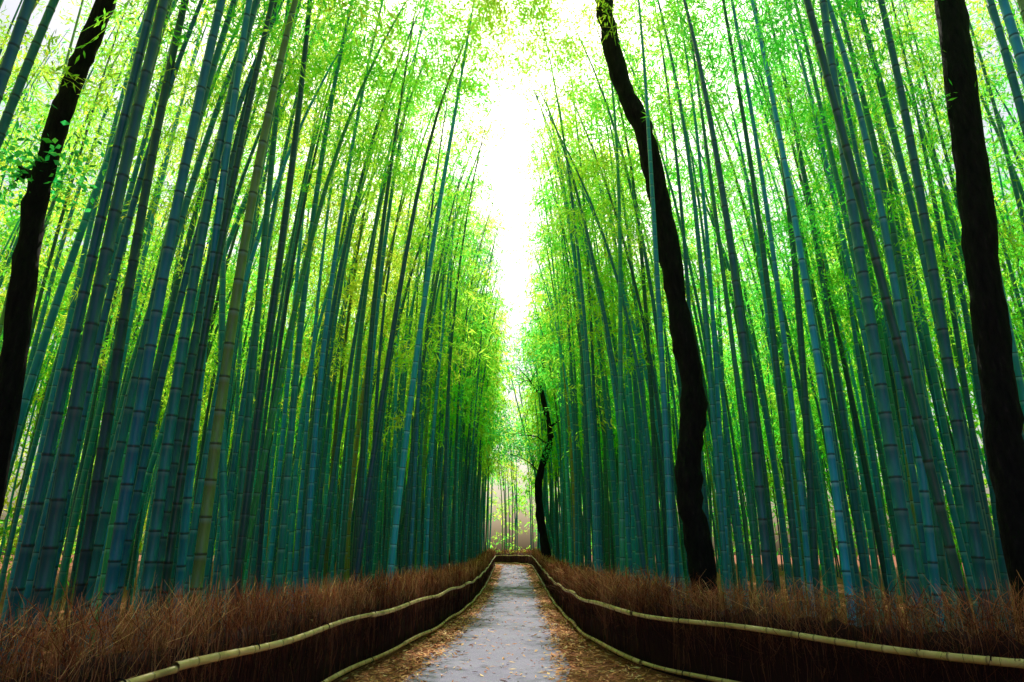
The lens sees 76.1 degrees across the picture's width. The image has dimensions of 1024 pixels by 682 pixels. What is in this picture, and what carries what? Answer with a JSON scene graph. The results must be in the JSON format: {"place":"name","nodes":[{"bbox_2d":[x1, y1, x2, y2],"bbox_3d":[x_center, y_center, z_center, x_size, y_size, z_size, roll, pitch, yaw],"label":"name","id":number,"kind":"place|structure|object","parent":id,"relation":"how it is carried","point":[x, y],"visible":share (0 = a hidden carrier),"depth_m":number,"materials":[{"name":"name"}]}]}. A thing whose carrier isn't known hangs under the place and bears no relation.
{"place":"outdoors","nodes":[
{"label":"outdoors","id":0,"kind":"place"},
{"bbox_2d":[405,564,569,681],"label":"path","id":1,"kind":"structure","parent":0,"point":[519,663],"depth_m":11.15,"materials":[{"name":"concrete"}]},
{"bbox_2d":[0,555,1022,681],"bbox_3d":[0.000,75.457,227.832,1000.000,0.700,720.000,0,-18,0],"label":"ground","id":2,"kind":"structure","parent":0,"point":[643,668],"depth_m":11.56,"materials":[{"name":"brown soil"}]},
{"bbox_2d":[0,0,36,103],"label":"bamboo","id":3,"kind":"object","parent":2,"relation":"on","point":[15,40],"visible":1,"depth_m":6.03,"materials":[{"name":"teal plant"}]},
{"bbox_2d":[0,0,58,148],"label":"bamboo","id":4,"kind":"object","parent":2,"relation":"on","point":[21,80],"visible":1,"depth_m":8.45,"materials":[{"name":"teal plant"}]},
{"bbox_2d":[0,0,132,517],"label":"broadleaf tree","id":5,"kind":"object","parent":2,"relation":"on","point":[40,177],"visible":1,"depth_m":8.95,"materials":[{"name":"black plant"}]},
{"bbox_2d":[0,0,157,677],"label":"bamboo","id":6,"kind":"object","parent":2,"relation":"on","point":[37,502],"visible":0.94,"depth_m":6.20,"materials":[{"name":"green plant"}]},
{"bbox_2d":[16,0,170,675],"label":"bamboo","id":7,"kind":"object","parent":2,"relation":"on","point":[35,579],"visible":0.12,"depth_m":7.67,"materials":[{"name":"green plant"}]},
{"bbox_2d":[20,0,169,672],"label":"bamboo","id":8,"kind":"object","parent":2,"relation":"on","point":[50,548],"visible":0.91,"depth_m":6.11,"materials":[{"name":"green plant"}]},
{"bbox_2d":[64,0,188,663],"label":"bamboo","id":9,"kind":"object","parent":2,"relation":"on","point":[88,540],"visible":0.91,"depth_m":7.94,"materials":[{"name":"green plant"}]},
{"bbox_2d":[60,44,238,665],"bbox_3d":[-4.808,-2.142,10.308,0.412,13.572,1.709,-16,-24,40],"label":"bamboo","id":10,"kind":"object","parent":2,"relation":"on","point":[195,174],"visible":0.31,"depth_m":10.25,"materials":[{"name":"green plant"}]},
{"bbox_2d":[76,0,236,660],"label":"bamboo","id":11,"kind":"object","parent":2,"relation":"on","point":[105,512],"visible":0.56,"depth_m":8.16,"materials":[{"name":"green plant"}]},
{"bbox_2d":[96,0,225,653],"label":"bamboo","id":12,"kind":"object","parent":2,"relation":"on","point":[122,510],"visible":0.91,"depth_m":7.35,"materials":[{"name":"green plant"}]},
{"bbox_2d":[108,0,284,654],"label":"bamboo","id":13,"kind":"object","parent":2,"relation":"on","point":[142,466],"visible":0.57,"depth_m":8.68,"materials":[{"name":"green plant"}]},
{"bbox_2d":[134,0,260,647],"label":"bamboo","id":14,"kind":"object","parent":2,"relation":"on","point":[154,531],"visible":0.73,"depth_m":7.54,"materials":[{"name":"green plant"}]},
{"bbox_2d":[170,0,252,638],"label":"bamboo","id":15,"kind":"object","parent":2,"relation":"on","point":[184,532],"visible":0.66,"depth_m":8.12,"materials":[{"name":"green plant"}]},
{"bbox_2d":[147,2,277,648],"bbox_3d":[-3.805,-2.479,9.809,1.184,13.900,0.386,5,-19,-14],"label":"bamboo","id":16,"kind":"object","parent":2,"relation":"on","point":[187,382],"visible":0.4,"depth_m":8.61,"materials":[{"name":"green plant"}]},
{"bbox_2d":[153,0,274,649],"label":"bamboo","id":17,"kind":"object","parent":2,"relation":"on","point":[178,495],"visible":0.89,"depth_m":7.75,"materials":[{"name":"green plant"}]},
{"bbox_2d":[183,0,298,636],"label":"bamboo","id":18,"kind":"object","parent":2,"relation":"on","point":[202,541],"visible":0.85,"depth_m":7.66,"materials":[{"name":"green plant"}]},
{"bbox_2d":[0,548,495,681],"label":"brushwood fence","id":19,"kind":"object","parent":2,"relation":"on","point":[338,638],"visible":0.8,"depth_m":6.13,"materials":[{"name":"brown wood"}]},
{"bbox_2d":[0,0,1023,663],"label":"bamboo grove","id":20,"kind":"object","parent":2,"relation":"on","point":[400,524],"visible":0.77,"depth_m":14.64,"materials":[{"name":"green plant"}]},
{"bbox_2d":[339,563,684,681],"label":"fallen leaves","id":21,"kind":"object","parent":2,"relation":"on","point":[545,602],"visible":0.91,"depth_m":11.22,"materials":[{"name":"brown plant"}]},
{"bbox_2d":[477,321,598,558],"bbox_3d":[1.350,5.332,34.844,8.477,14.371,5.690,0,-18,0],"label":"broadleaf tree","id":22,"kind":"object","parent":2,"relation":"on","point":[539,513],"visible":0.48,"depth_m":34.62,"materials":[{"name":"green plant"}]},
{"bbox_2d":[595,0,720,610],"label":"broadleaf tree","id":23,"kind":"object","parent":2,"relation":"on","point":[689,477],"visible":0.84,"depth_m":13.07,"materials":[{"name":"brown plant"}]},
{"bbox_2d":[683,0,776,612],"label":"bamboo","id":24,"kind":"object","parent":2,"relation":"on","point":[765,550],"visible":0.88,"depth_m":8.72,"materials":[{"name":"green plant"}]},
{"bbox_2d":[494,548,1023,681],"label":"brushwood fence","id":25,"kind":"object","parent":2,"relation":"on","point":[683,638],"visible":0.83,"depth_m":7.15,"materials":[{"name":"brown wood"}]},
{"bbox_2d":[750,0,856,624],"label":"bamboo","id":26,"kind":"object","parent":2,"relation":"on","point":[842,540],"visible":0.87,"depth_m":9.10,"materials":[{"name":"green plant"}]},
{"bbox_2d":[819,0,927,634],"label":"bamboo","id":27,"kind":"object","parent":2,"relation":"on","point":[903,528],"visible":0.75,"depth_m":7.48,"materials":[{"name":"teal plant"}]},
{"bbox_2d":[827,0,945,631],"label":"bamboo","id":28,"kind":"object","parent":2,"relation":"on","point":[931,551],"visible":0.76,"depth_m":7.80,"materials":[{"name":"teal plant"}]},
{"bbox_2d":[803,0,974,635],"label":"bamboo","id":29,"kind":"object","parent":2,"relation":"on","point":[937,497],"visible":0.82,"depth_m":6.53,"materials":[{"name":"teal plant"}]},
{"bbox_2d":[878,0,994,631],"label":"bamboo","id":30,"kind":"object","parent":2,"relation":"on","point":[972,522],"visible":0.86,"depth_m":8.16,"materials":[{"name":"teal plant"}]},
{"bbox_2d":[934,0,1023,625],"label":"broadleaf tree","id":31,"kind":"object","parent":2,"relation":"on","point":[1001,405],"visible":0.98,"depth_m":8.57,"materials":[{"name":"black plant"}]},
{"bbox_2d":[986,0,1023,136],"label":"bamboo","id":32,"kind":"object","parent":2,"relation":"on","point":[1018,100],"visible":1,"depth_m":8.60,"materials":[{"name":"teal plant"}]},
{"bbox_2d":[998,0,1023,87],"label":"bamboo","id":33,"kind":"object","parent":2,"relation":"on","point":[1012,31],"visible":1,"depth_m":7.44,"materials":[{"name":"teal plant"}]},
{"bbox_2d":[1017,0,1023,23],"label":"bamboo","id":34,"kind":"object","parent":2,"relation":"on","point":[1020,5],"visible":1,"depth_m":8.00,"materials":[{"name":"green plant"}]},
{"bbox_2d":[0,0,1023,670],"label":"foliage","id":35,"kind":"object","parent":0,"point":[354,50],"depth_m":17.05,"materials":[{"name":"green plant"}]},
{"bbox_2d":[0,0,1023,554],"label":"sky","id":36,"kind":"structure","parent":0,"point":[508,197],"materials":[{"name":"white"}]}
]}

